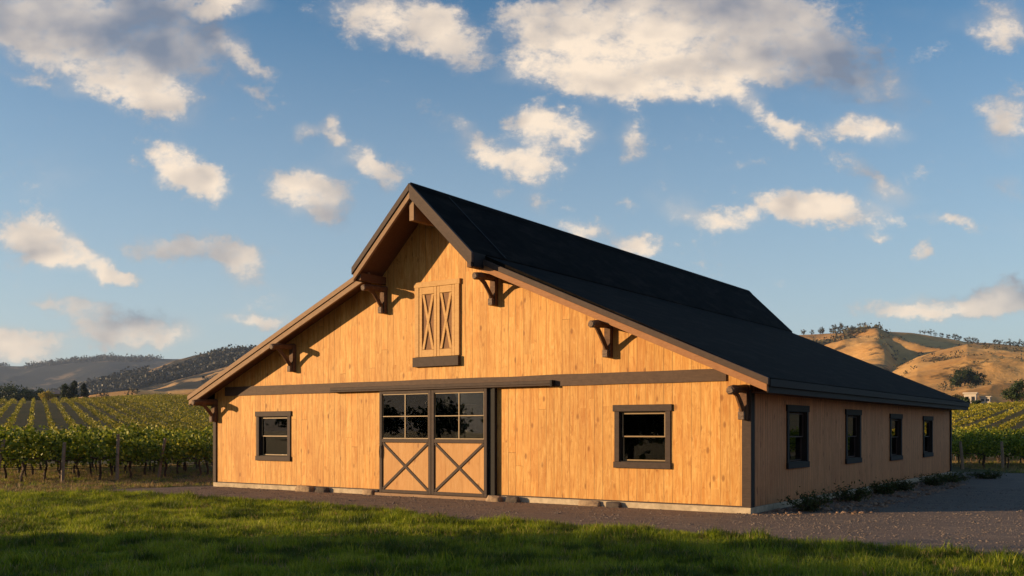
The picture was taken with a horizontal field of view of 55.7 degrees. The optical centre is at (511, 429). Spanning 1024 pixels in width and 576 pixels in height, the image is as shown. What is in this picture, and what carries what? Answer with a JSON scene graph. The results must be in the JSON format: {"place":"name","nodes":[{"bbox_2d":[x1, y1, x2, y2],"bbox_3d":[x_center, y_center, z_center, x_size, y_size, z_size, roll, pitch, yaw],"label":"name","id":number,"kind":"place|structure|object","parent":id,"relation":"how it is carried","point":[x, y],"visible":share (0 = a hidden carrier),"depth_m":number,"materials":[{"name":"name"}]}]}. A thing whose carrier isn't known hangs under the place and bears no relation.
{"place":"outdoors","nodes":[
{"label":"outdoors","id":0,"kind":"place"},
{"bbox_2d":[0,358,178,395],"bbox_3d":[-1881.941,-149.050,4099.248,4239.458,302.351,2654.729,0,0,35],"label":"hills","id":1,"kind":"structure","parent":0,"point":[48,377],"depth_m":3655.12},
{"bbox_2d":[0,352,163,368],"bbox_3d":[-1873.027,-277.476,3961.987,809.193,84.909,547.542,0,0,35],"label":"scrub woodland","id":2,"kind":"object","parent":1,"relation":"on","point":[126,358],"visible":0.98,"depth_m":3898.17,"materials":[{"name":"green plant"}]},
{"bbox_2d":[78,389,195,397],"bbox_3d":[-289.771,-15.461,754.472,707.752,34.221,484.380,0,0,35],"label":"hills","id":3,"kind":"structure","parent":0,"point":[183,392],"depth_m":736.82,"materials":[{"name":"brown plant"}]},
{"bbox_2d":[96,388,172,396],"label":"scrub woodland","id":4,"kind":"object","parent":3,"relation":"on","point":[133,390],"visible":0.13,"depth_m":694.75,"materials":[{"name":"plant"}]},
{"bbox_2d":[133,353,227,391],"bbox_3d":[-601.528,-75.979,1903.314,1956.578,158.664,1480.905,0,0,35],"label":"hills","id":5,"kind":"structure","parent":0,"point":[190,382],"depth_m":1497.49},
{"bbox_2d":[44,344,256,396],"bbox_3d":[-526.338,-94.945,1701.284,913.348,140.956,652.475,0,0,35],"label":"scrub woodland","id":6,"kind":"object","parent":5,"relation":"on","point":[126,380],"visible":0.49,"depth_m":1637.67,"materials":[{"name":"green plant"}]},
{"bbox_2d":[0,399,1023,491],"bbox_3d":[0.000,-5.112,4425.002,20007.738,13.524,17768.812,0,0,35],"label":"ground","id":7,"kind":"structure","parent":0,"point":[40,417],"depth_m":154.54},
{"bbox_2d":[0,426,14,467],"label":"grapevine","id":8,"kind":"object","parent":7,"relation":"on","point":[4,458],"visible":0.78,"depth_m":29.59,"materials":[{"name":"green plant"}]},
{"bbox_2d":[0,398,16,417],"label":"vine row","id":9,"kind":"object","parent":7,"relation":"on","point":[6,406],"visible":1,"depth_m":227.05,"materials":[{"name":"green plant"}]},
{"bbox_2d":[0,397,25,430],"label":"vine row","id":10,"kind":"object","parent":7,"relation":"on","point":[9,423],"visible":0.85,"depth_m":172.66,"materials":[{"name":"green plant"}]},
{"bbox_2d":[0,381,25,399],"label":"tree","id":11,"kind":"object","parent":7,"relation":"on","point":[5,388],"visible":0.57,"depth_m":426.91,"materials":[{"name":"green plant"}]},
{"bbox_2d":[2,384,25,400],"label":"tree","id":12,"kind":"object","parent":7,"relation":"on","point":[8,396],"visible":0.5,"depth_m":426.24,"materials":[{"name":"green plant"}]},
{"bbox_2d":[0,429,40,478],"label":"grapevine","id":13,"kind":"object","parent":7,"relation":"on","point":[4,466],"visible":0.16,"depth_m":31.14,"materials":[{"name":"green plant"}]},
{"bbox_2d":[0,419,55,482],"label":"grapevine","id":14,"kind":"object","parent":7,"relation":"on","point":[19,442],"visible":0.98,"depth_m":29.75,"materials":[{"name":"green plant"}]},
{"bbox_2d":[23,398,34,430],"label":"vine row","id":15,"kind":"object","parent":7,"relation":"on","point":[31,417],"visible":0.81,"depth_m":168.18,"materials":[{"name":"green plant"}]},
{"bbox_2d":[26,387,46,400],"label":"tree","id":16,"kind":"object","parent":7,"relation":"on","point":[37,391],"visible":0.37,"depth_m":426.90,"materials":[{"name":"green plant"}]},
{"bbox_2d":[18,425,71,479],"bbox_3d":[-15.473,0.774,31.911,1.953,1.860,1.300,0,0,-38],"label":"grapevine","id":17,"kind":"object","parent":7,"relation":"on","point":[46,464],"visible":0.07,"depth_m":31.93,"materials":[{"name":"green plant"}]},
{"bbox_2d":[10,463,204,467],"bbox_3d":[-15.000,1.228,32.264,15.985,0.044,0.018,0,0,-41],"label":"irrigation line","id":18,"kind":"object","parent":17,"relation":"attached to","point":[105,465],"visible":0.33,"depth_m":33.23,"materials":[{"name":"black"}]},
{"bbox_2d":[42,397,61,434],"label":"vine row","id":19,"kind":"object","parent":7,"relation":"on","point":[50,422],"visible":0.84,"depth_m":157.73,"materials":[{"name":"green plant"}]},
{"bbox_2d":[28,429,95,481],"bbox_3d":[-14.180,0.842,30.637,2.035,1.731,1.200,0,0,-44],"label":"grapevine","id":20,"kind":"object","parent":7,"relation":"on","point":[54,446],"visible":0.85,"depth_m":30.50,"materials":[{"name":"green plant"}]},
{"bbox_2d":[61,442,65,481],"bbox_3d":[-13.972,1.074,30.201,0.166,1.355,0.121,0,0,0],"label":"vineyard post","id":21,"kind":"object","parent":7,"relation":"on","point":[63,462],"visible":0.79,"depth_m":30.16,"materials":[{"name":"wood"}]},
{"bbox_2d":[49,390,78,399],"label":"farmhouse","id":22,"kind":"object","parent":7,"relation":"on","point":[57,394],"visible":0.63,"depth_m":352.00,"materials":[{"name":"grey"}]},
{"bbox_2d":[60,383,68,398],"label":"cypress tree","id":23,"kind":"object","parent":7,"relation":"on","point":[64,390],"visible":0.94,"depth_m":349.32,"materials":[{"name":"green plant"}]},
{"bbox_2d":[70,380,79,397],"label":"cypress tree","id":24,"kind":"object","parent":7,"relation":"on","point":[74,383],"visible":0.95,"depth_m":349.69,"materials":[{"name":"green plant"}]},
{"bbox_2d":[51,397,101,432],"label":"vine row","id":25,"kind":"object","parent":7,"relation":"on","point":[69,420],"visible":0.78,"depth_m":174.87,"materials":[{"name":"green plant"}]},
{"bbox_2d":[57,419,101,473],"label":"grapevine","id":26,"kind":"object","parent":7,"relation":"on","point":[80,428],"visible":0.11,"depth_m":35.81,"materials":[{"name":"green plant"}]},
{"bbox_2d":[53,426,111,477],"bbox_3d":[-14.460,0.784,32.536,1.894,1.838,1.261,0,0,-44],"label":"grapevine","id":27,"kind":"object","parent":7,"relation":"on","point":[85,460],"visible":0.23,"depth_m":32.41,"materials":[{"name":"green plant"}]},
{"bbox_2d":[78,383,88,397],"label":"cypress tree","id":28,"kind":"object","parent":7,"relation":"on","point":[84,391],"visible":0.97,"depth_m":349.63,"materials":[{"name":"green plant"}]},
{"bbox_2d":[66,432,110,475],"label":"grapevine","id":29,"kind":"object","parent":7,"relation":"on","point":[83,464],"visible":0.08,"depth_m":34.14,"materials":[{"name":"green plant"}]},
{"bbox_2d":[62,424,132,480],"bbox_3d":[-13.352,0.764,31.234,2.150,1.898,1.268,0,0,-42],"label":"grapevine","id":30,"kind":"object","parent":7,"relation":"on","point":[87,447],"visible":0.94,"depth_m":31.25,"materials":[{"name":"green plant"}]},
{"bbox_2d":[60,397,136,430],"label":"vine row","id":31,"kind":"object","parent":7,"relation":"on","point":[85,418],"visible":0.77,"depth_m":167.37,"materials":[{"name":"green plant"}]},
{"bbox_2d":[88,430,140,475],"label":"grapevine","id":32,"kind":"object","parent":7,"relation":"on","point":[110,463],"visible":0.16,"depth_m":33.35,"materials":[{"name":"green plant"}]},
{"bbox_2d":[17,464,212,469],"bbox_3d":[-15.000,1.229,30.014,15.985,0.040,0.018,0,0,-41],"label":"irrigation line","id":33,"kind":"object","parent":7,"relation":"on","point":[107,467],"visible":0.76,"depth_m":31.60,"materials":[{"name":"black"}]},
{"bbox_2d":[115,434,119,480],"bbox_3d":[-12.693,0.950,31.197,0.127,1.602,0.114,0,0,29],"label":"vineyard post","id":34,"kind":"object","parent":7,"relation":"on","point":[117,458],"visible":0.79,"depth_m":31.15,"materials":[{"name":"wood"}]},
{"bbox_2d":[70,396,179,436],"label":"vine row","id":35,"kind":"object","parent":7,"relation":"on","point":[107,419],"visible":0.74,"depth_m":170.58,"materials":[{"name":"green plant"}]},
{"bbox_2d":[100,417,152,473],"bbox_3d":[-13.955,0.627,35.427,1.907,2.163,1.456,0,0,-40],"label":"grapevine","id":36,"kind":"object","parent":7,"relation":"on","point":[129,427],"visible":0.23,"depth_m":35.31,"materials":[{"name":"green plant"}]},
{"bbox_2d":[106,432,160,477],"bbox_3d":[-12.566,0.884,32.164,1.731,1.625,1.152,0,0,-41],"label":"grapevine","id":37,"kind":"object","parent":7,"relation":"on","point":[136,444],"visible":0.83,"depth_m":32.09,"materials":[{"name":"green plant"}]},
{"bbox_2d":[113,432,170,474],"bbox_3d":[-12.932,0.880,34.059,2.149,1.638,1.284,0,0,-34],"label":"grapevine","id":38,"kind":"object","parent":7,"relation":"on","point":[162,436],"visible":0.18,"depth_m":34.16,"materials":[{"name":"green plant"}]},
{"bbox_2d":[81,397,212,433],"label":"vine row","id":39,"kind":"object","parent":7,"relation":"on","point":[105,407],"visible":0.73,"depth_m":166.87,"materials":[{"name":"green plant"}]},
{"bbox_2d":[91,396,210,432],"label":"vine row","id":40,"kind":"object","parent":7,"relation":"on","point":[126,409],"visible":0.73,"depth_m":164.12,"materials":[{"name":"green plant"}]},
{"bbox_2d":[128,425,178,472],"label":"grapevine","id":41,"kind":"object","parent":7,"relation":"on","point":[156,433],"visible":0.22,"depth_m":35.93,"materials":[{"name":"green plant"}]},
{"bbox_2d":[99,395,211,430],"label":"vine row","id":42,"kind":"object","parent":7,"relation":"on","point":[142,410],"visible":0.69,"depth_m":170.84,"materials":[{"name":"green plant"}]},
{"bbox_2d":[157,438,166,477],"bbox_3d":[-11.783,1.024,32.597,0.347,1.467,0.126,0,0,0],"label":"vineyard post","id":43,"kind":"object","parent":7,"relation":"on","point":[160,462],"visible":0.79,"depth_m":32.55,"materials":[{"name":"wood"}]},
{"bbox_2d":[112,395,212,428],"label":"vine row","id":44,"kind":"object","parent":7,"relation":"on","point":[148,406],"visible":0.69,"depth_m":182.02,"materials":[{"name":"green plant"}]},
{"bbox_2d":[134,435,192,476],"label":"grapevine","id":45,"kind":"object","parent":7,"relation":"on","point":[172,453],"visible":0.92,"depth_m":32.72,"materials":[{"name":"green plant"}]},
{"bbox_2d":[121,394,212,424],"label":"vine row","id":46,"kind":"object","parent":7,"relation":"on","point":[169,408],"visible":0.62,"depth_m":193.00,"materials":[{"name":"green plant"}]},
{"bbox_2d":[129,394,209,420],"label":"vine row","id":47,"kind":"object","parent":7,"relation":"on","point":[165,402],"visible":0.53,"depth_m":207.84,"materials":[{"name":"green plant"}]},
{"bbox_2d":[136,393,207,413],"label":"vine row","id":48,"kind":"object","parent":7,"relation":"on","point":[177,401],"visible":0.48,"depth_m":227.46,"materials":[{"name":"green plant"}]},
{"bbox_2d":[146,393,210,409],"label":"vine row","id":49,"kind":"object","parent":7,"relation":"on","point":[177,398],"visible":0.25,"depth_m":248.91,"materials":[{"name":"green plant"}]},
{"bbox_2d":[156,433,201,474],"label":"grapevine","id":50,"kind":"object","parent":7,"relation":"on","point":[166,447],"visible":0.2,"depth_m":34.80,"materials":[{"name":"green plant"}]},
{"bbox_2d":[157,426,212,471],"bbox_3d":[-12.352,0.782,36.809,2.469,1.847,1.475,0,0,-29],"label":"grapevine","id":51,"kind":"object","parent":7,"relation":"on","point":[176,434],"visible":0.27,"depth_m":36.67,"materials":[{"name":"green plant"}]},
{"bbox_2d":[175,430,212,475],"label":"grapevine","id":52,"kind":"object","parent":7,"relation":"on","point":[204,449],"visible":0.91,"depth_m":33.62,"materials":[{"name":"green plant"}]},
{"bbox_2d":[184,431,212,474],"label":"grapevine","id":53,"kind":"object","parent":7,"relation":"on","point":[207,461],"visible":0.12,"depth_m":35.31,"materials":[{"name":"green plant"}]},
{"bbox_2d":[295,485,314,491],"bbox_3d":[-5.512,1.600,25.751,0.608,0.224,0.224,0,0,35],"label":"foundation stone","id":54,"kind":"object","parent":7,"relation":"on","point":[304,488],"visible":0.7,"depth_m":25.61,"materials":[{"name":"stone"}]},
{"bbox_2d":[505,496,519,502],"bbox_3d":[0.021,1.600,21.884,0.360,0.189,0.168,0,0,35],"label":"foundation stone","id":55,"kind":"object","parent":7,"relation":"on","point":[513,499],"visible":0.77,"depth_m":21.79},
{"bbox_2d":[187,182,969,513],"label":"barn","id":56,"kind":"structure","parent":7,"relation":"on","point":[441,346],"depth_m":23.23,"materials":[{"name":"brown wood"}]},
{"bbox_2d":[255,411,291,460],"bbox_3d":[-6.524,0.180,26.680,1.440,1.360,0.195,0,0,35],"label":"window","id":57,"kind":"structure","parent":56,"relation":"in","point":[273,435],"depth_m":26.73,"materials":[{"name":"black"}]},
{"bbox_2d":[379,390,430,494],"bbox_3d":[-2.618,0.308,23.814,1.665,2.515,0.070,0,0,35],"label":"sliding door","id":58,"kind":"structure","parent":56,"relation":"in","point":[404,416],"depth_m":23.81,"materials":[{"name":"brown wood"}]},
{"bbox_2d":[431,388,487,496],"bbox_3d":[-1.245,0.308,22.864,1.655,2.515,0.070,0,0,35],"label":"sliding door","id":59,"kind":"structure","parent":56,"relation":"in","point":[459,466],"depth_m":22.93,"materials":[{"name":"brown wood"}]},
{"bbox_2d":[613,404,671,468],"bbox_3d":[2.747,0.145,20.262,1.370,1.330,0.195,0,0,35],"label":"window","id":60,"kind":"structure","parent":56,"relation":"in","point":[620,461],"depth_m":20.26,"materials":[{"name":"black"}]},
{"bbox_2d":[786,405,809,468],"bbox_3d":[6.200,0.155,21.231,0.195,1.370,1.480,0,0,35],"label":"window","id":61,"kind":"structure","parent":56,"relation":"in","point":[797,422],"depth_m":21.43,"materials":[{"name":"black"}]},
{"bbox_2d":[845,409,861,463],"bbox_3d":[8.673,0.175,24.804,0.195,1.370,1.430,0,0,35],"label":"window","id":62,"kind":"structure","parent":56,"relation":"in","point":[852,417],"depth_m":24.98,"materials":[{"name":"black"}]},
{"bbox_2d":[889,413,902,460],"bbox_3d":[11.214,0.220,28.475,0.195,1.360,1.480,0,0,35],"label":"window","id":63,"kind":"structure","parent":56,"relation":"in","point":[895,425],"depth_m":28.72,"materials":[{"name":"black"}]},
{"bbox_2d":[923,416,933,456],"bbox_3d":[13.673,0.230,32.026,0.195,1.340,1.480,0,0,35],"label":"window","id":64,"kind":"structure","parent":56,"relation":"in","point":[927,420],"depth_m":32.32,"materials":[{"name":"black"}]},
{"bbox_2d":[959,441,963,468],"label":"vineyard post","id":65,"kind":"object","parent":7,"relation":"on","point":[961,455],"visible":0.79,"depth_m":40.25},
{"bbox_2d":[952,432,983,468],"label":"grapevine","id":66,"kind":"object","parent":7,"relation":"on","point":[966,448],"visible":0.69,"depth_m":40.98,"materials":[{"name":"green plant"}]},
{"bbox_2d":[953,426,984,462],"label":"grapevine","id":67,"kind":"object","parent":7,"relation":"on","point":[960,430],"visible":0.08,"depth_m":48.02,"materials":[{"name":"green plant"}]},
{"bbox_2d":[963,392,977,400],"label":"farmhouse","id":68,"kind":"object","parent":7,"relation":"on","point":[971,396],"visible":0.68,"depth_m":261.82,"materials":[{"name":"beige paint"}]},
{"bbox_2d":[952,429,989,456],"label":"grapevine","id":69,"kind":"object","parent":7,"relation":"on","point":[978,433],"visible":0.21,"depth_m":42.99,"materials":[{"name":"green plant"}]},
{"bbox_2d":[952,402,1001,414],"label":"vine row","id":70,"kind":"object","parent":7,"relation":"on","point":[970,407],"visible":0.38,"depth_m":183.88,"materials":[{"name":"green plant"}]},
{"bbox_2d":[957,430,1004,465],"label":"grapevine","id":71,"kind":"object","parent":7,"relation":"on","point":[984,439],"visible":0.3,"depth_m":43.20,"materials":[{"name":"green plant"}]},
{"bbox_2d":[952,401,1015,420],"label":"vine row","id":72,"kind":"object","parent":7,"relation":"on","point":[972,412],"visible":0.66,"depth_m":163.85,"materials":[{"name":"green plant"}]},
{"bbox_2d":[962,434,1007,467],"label":"grapevine","id":73,"kind":"object","parent":7,"relation":"on","point":[989,450],"visible":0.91,"depth_m":40.88,"materials":[{"name":"green plant"}]},
{"bbox_2d":[979,396,991,402],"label":"farm shed","id":74,"kind":"structure","parent":7,"relation":"on","point":[984,399],"depth_m":262.03,"materials":[{"name":"beige paint"}]},
{"bbox_2d":[952,401,1023,428],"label":"vine row","id":75,"kind":"object","parent":7,"relation":"on","point":[972,419],"visible":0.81,"depth_m":145.17,"materials":[{"name":"green plant"}]},
{"bbox_2d":[953,404,1023,431],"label":"vine row","id":76,"kind":"object","parent":7,"relation":"on","point":[998,417],"visible":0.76,"depth_m":130.07,"materials":[{"name":"green plant"}]},
{"bbox_2d":[974,413,1023,432],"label":"vine row","id":77,"kind":"object","parent":7,"relation":"on","point":[1012,422],"visible":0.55,"depth_m":118.10,"materials":[{"name":"green plant"}]},
{"bbox_2d":[979,427,1022,450],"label":"grapevine","id":78,"kind":"object","parent":7,"relation":"on","point":[993,432],"visible":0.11,"depth_m":45.40,"materials":[{"name":"green plant"}]},
{"bbox_2d":[1000,442,1003,467],"bbox_3d":[20.229,1.123,39.999,0.160,1.254,0.131,0,0,0],"label":"vineyard post","id":79,"kind":"object","parent":7,"relation":"on","point":[1002,455],"visible":0.79,"depth_m":39.95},
{"bbox_2d":[983,434,1023,468],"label":"grapevine","id":80,"kind":"object","parent":7,"relation":"on","point":[1014,453],"visible":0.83,"depth_m":41.00,"materials":[{"name":"green plant"}]},
{"bbox_2d":[983,429,1023,464],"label":"grapevine","id":81,"kind":"object","parent":7,"relation":"on","point":[987,435],"visible":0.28,"depth_m":43.20,"materials":[{"name":"green plant"}]},
{"bbox_2d":[1000,383,1021,401],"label":"green tree","id":82,"kind":"object","parent":7,"relation":"on","point":[1006,393],"visible":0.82,"depth_m":249.10,"materials":[{"name":"green plant"}]},
{"bbox_2d":[1001,429,1023,456],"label":"grapevine","id":83,"kind":"object","parent":7,"relation":"on","point":[1007,435],"visible":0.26,"depth_m":43.48,"materials":[{"name":"green plant"}]},
{"bbox_2d":[1008,432,1023,458],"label":"grapevine","id":84,"kind":"object","parent":7,"relation":"on","point":[1021,452],"visible":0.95,"depth_m":40.85,"materials":[{"name":"green plant"}]},
{"bbox_2d":[1010,379,1023,401],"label":"green tree","id":85,"kind":"object","parent":7,"relation":"on","point":[1020,381],"visible":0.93,"depth_m":247.95,"materials":[{"name":"green plant"}]},
{"bbox_2d":[0,460,1023,492],"label":"dry grass","id":86,"kind":"structure","parent":0,"point":[41,485],"depth_m":32.88,"materials":[{"name":"plant"}]},
{"bbox_2d":[0,488,1023,575],"bbox_3d":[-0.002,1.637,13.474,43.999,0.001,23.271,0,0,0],"label":"grass","id":87,"kind":"structure","parent":0,"point":[102,552],"depth_m":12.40,"materials":[{"name":"plant"}]},
{"bbox_2d":[0,0,1023,365],"label":"sky","id":88,"kind":"structure","parent":0,"point":[179,179],"materials":[{"name":"blue"}]},
{"bbox_2d":[101,472,1023,557],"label":"gravel drive","id":89,"kind":"structure","parent":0,"point":[1013,481],"depth_m":18.52,"materials":[{"name":"gravel"}]},
{"bbox_2d":[315,487,329,492],"bbox_3d":[-4.972,1.600,25.390,0.435,0.178,0.190,0,0,35],"label":"foundation stone","id":90,"kind":"object","parent":89,"relation":"on","point":[323,489],"visible":0.74,"depth_m":25.27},
{"bbox_2d":[485,495,501,501],"bbox_3d":[-0.408,1.600,22.145,0.384,0.179,0.205,0,0,35],"label":"foundation stone","id":91,"kind":"object","parent":89,"relation":"on","point":[492,498],"visible":0.74,"depth_m":22.05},
{"bbox_2d":[130,485,1023,554],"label":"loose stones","id":92,"kind":"object","parent":89,"relation":"on","point":[850,521],"visible":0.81,"depth_m":18.94,"materials":[{"name":"gravel"}]},
{"bbox_2d":[578,500,599,506],"bbox_3d":[1.658,1.600,20.824,0.499,0.146,0.104,0,0,35],"label":"foundation stone","id":93,"kind":"object","parent":89,"relation":"on","point":[588,503],"visible":0.75,"depth_m":20.77,"materials":[{"name":"stone"}]},
{"bbox_2d":[606,502,621,507],"bbox_3d":[2.146,1.600,20.474,0.333,0.146,0.125,0,0,35],"label":"foundation stone","id":94,"kind":"object","parent":89,"relation":"on","point":[614,504],"visible":0.75,"depth_m":20.41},
{"bbox_2d":[778,486,833,511],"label":"shrub","id":95,"kind":"object","parent":89,"relation":"on","point":[811,504],"visible":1,"depth_m":19.41,"materials":[{"name":"green plant"}]},
{"bbox_2d":[821,479,873,501],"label":"shrub","id":96,"kind":"object","parent":89,"relation":"on","point":[858,494],"visible":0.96,"depth_m":22.02,"materials":[{"name":"green plant"}]},
{"bbox_2d":[739,482,968,515],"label":"stone chips","id":97,"kind":"object","parent":89,"relation":"on","point":[846,506],"visible":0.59,"depth_m":21.52,"materials":[{"name":"gravel"}]},
{"bbox_2d":[868,478,901,494],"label":"shrub","id":98,"kind":"object","parent":89,"relation":"on","point":[885,488],"visible":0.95,"depth_m":24.50,"materials":[{"name":"green plant"}]},
{"bbox_2d":[885,476,917,490],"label":"shrub","id":99,"kind":"object","parent":89,"relation":"on","point":[903,486],"visible":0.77,"depth_m":25.73,"materials":[{"name":"green plant"}]},
{"bbox_2d":[914,470,956,485],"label":"shrub","id":100,"kind":"object","parent":89,"relation":"on","point":[934,482],"visible":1,"depth_m":28.30,"materials":[{"name":"green plant"}]},
{"bbox_2d":[921,469,975,482],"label":"shrub","id":101,"kind":"object","parent":89,"relation":"on","point":[960,479],"visible":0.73,"depth_m":30.15,"materials":[{"name":"green plant"}]},
{"bbox_2d":[967,468,1006,478],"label":"shrub","id":102,"kind":"object","parent":89,"relation":"on","point":[988,475],"visible":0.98,"depth_m":32.31,"materials":[{"name":"green plant"}]},
{"bbox_2d":[799,328,1023,371],"bbox_3d":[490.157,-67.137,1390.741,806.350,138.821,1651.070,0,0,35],"label":"hills","id":103,"kind":"structure","parent":0,"point":[866,346],"depth_m":1142.42,"materials":[{"name":"brown plant"}]},
{"bbox_2d":[809,322,890,344],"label":"scrub woodland","id":104,"kind":"object","parent":103,"relation":"on","point":[850,330],"visible":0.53,"depth_m":1254.95,"materials":[{"name":"plant"}]},
{"bbox_2d":[826,332,1022,363],"bbox_3d":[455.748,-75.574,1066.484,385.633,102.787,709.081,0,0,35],"label":"scrub woodland","id":105,"kind":"object","parent":103,"relation":"on","point":[904,338],"visible":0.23,"depth_m":1077.41,"materials":[{"name":"plant"}]},
{"bbox_2d":[891,344,1023,402],"bbox_3d":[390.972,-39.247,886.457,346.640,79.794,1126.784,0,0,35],"label":"hills","id":106,"kind":"structure","parent":0,"point":[1006,369],"depth_m":694.20,"materials":[{"name":"brown plant"}]},
{"bbox_2d":[949,375,963,387],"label":"oak tree","id":107,"kind":"object","parent":106,"relation":"on","point":[957,381],"visible":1,"depth_m":588.52,"materials":[{"name":"green plant"}]},
{"bbox_2d":[893,343,1022,392],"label":"scrub woodland","id":108,"kind":"object","parent":106,"relation":"on","point":[948,358],"visible":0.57,"depth_m":750.99,"materials":[{"name":"plant"}]},
{"bbox_2d":[951,366,975,385],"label":"oak tree","id":109,"kind":"object","parent":106,"relation":"on","point":[964,373],"visible":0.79,"depth_m":593.11,"materials":[{"name":"green plant"}]},
{"bbox_2d":[965,371,987,385],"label":"oak tree","id":110,"kind":"object","parent":106,"relation":"on","point":[977,379],"visible":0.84,"depth_m":593.09,"materials":[{"name":"green plant"}]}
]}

